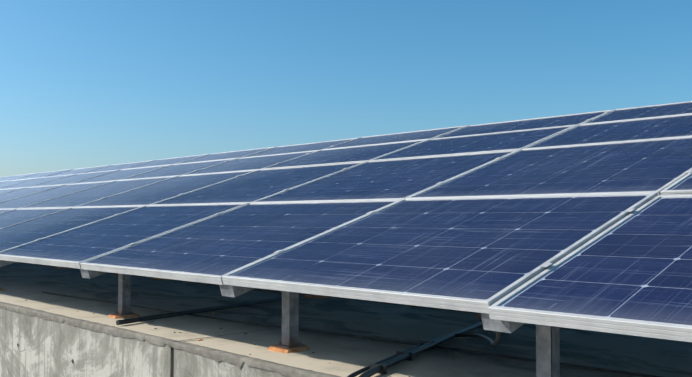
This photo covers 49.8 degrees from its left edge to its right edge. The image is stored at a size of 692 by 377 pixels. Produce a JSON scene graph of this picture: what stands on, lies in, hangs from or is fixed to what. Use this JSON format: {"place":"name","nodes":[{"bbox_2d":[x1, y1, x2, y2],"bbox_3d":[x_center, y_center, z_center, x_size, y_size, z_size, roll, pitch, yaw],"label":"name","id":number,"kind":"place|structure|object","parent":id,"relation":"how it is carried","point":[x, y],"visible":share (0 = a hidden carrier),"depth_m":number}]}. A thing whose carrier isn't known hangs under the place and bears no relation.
{"place":"outdoors","nodes":[
{"label":"outdoors","id":0,"kind":"place"},
{"bbox_2d":[0,307,288,376],"bbox_3d":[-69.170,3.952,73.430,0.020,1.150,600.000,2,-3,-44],"label":"slab wall","id":1,"kind":"structure","parent":0,"point":[47,348],"depth_m":3.07},
{"bbox_2d":[0,102,691,324],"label":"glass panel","id":2,"kind":"object","parent":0,"point":[637,266],"visible":0.9,"depth_m":2.79},
{"bbox_2d":[0,263,691,376],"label":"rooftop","id":3,"kind":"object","parent":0,"point":[341,356],"depth_m":2.85},
{"bbox_2d":[0,302,340,376],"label":"coping","id":4,"kind":"object","parent":3,"relation":"on","point":[218,355],"visible":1,"depth_m":2.57},
{"bbox_2d":[116,293,301,324],"bbox_3d":[-0.549,0.398,3.566,0.025,0.346,1.354,-1,-3,33],"label":"conduit","id":5,"kind":"object","parent":3,"relation":"on","point":[165,315],"visible":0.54,"depth_m":3.34},
{"bbox_2d":[0,262,480,352],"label":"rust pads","id":6,"kind":"object","parent":3,"relation":"on","point":[275,348],"visible":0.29,"depth_m":3.23},
{"bbox_2d":[14,271,521,376],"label":"debris","id":7,"kind":"object","parent":3,"relation":"on","point":[200,339],"visible":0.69,"depth_m":2.81},
{"bbox_2d":[0,260,559,376],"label":"steel structure","id":8,"kind":"object","parent":3,"relation":"on","point":[547,351],"visible":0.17,"depth_m":2.33},
{"bbox_2d":[0,101,691,341],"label":"panel frames","id":9,"kind":"structure","parent":8,"relation":"on","point":[492,308],"depth_m":2.39},
{"bbox_2d":[42,292,661,376],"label":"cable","id":10,"kind":"object","parent":3,"relation":"on","point":[527,359],"visible":0.85,"depth_m":2.58},
{"bbox_2d":[370,340,434,373],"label":"cable ties","id":11,"kind":"object","parent":3,"relation":"on","point":[384,370],"visible":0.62,"depth_m":2.27},
{"bbox_2d":[359,321,482,376],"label":"conduit","id":12,"kind":"object","parent":3,"relation":"on","point":[392,362],"visible":0.6,"depth_m":2.34},
{"bbox_2d":[347,331,500,376],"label":"cable","id":13,"kind":"object","parent":3,"relation":"on","point":[490,340],"visible":0.69,"depth_m":2.25},
{"bbox_2d":[0,0,691,176],"label":"sky","id":14,"kind":"structure","parent":0,"point":[84,83]}
]}

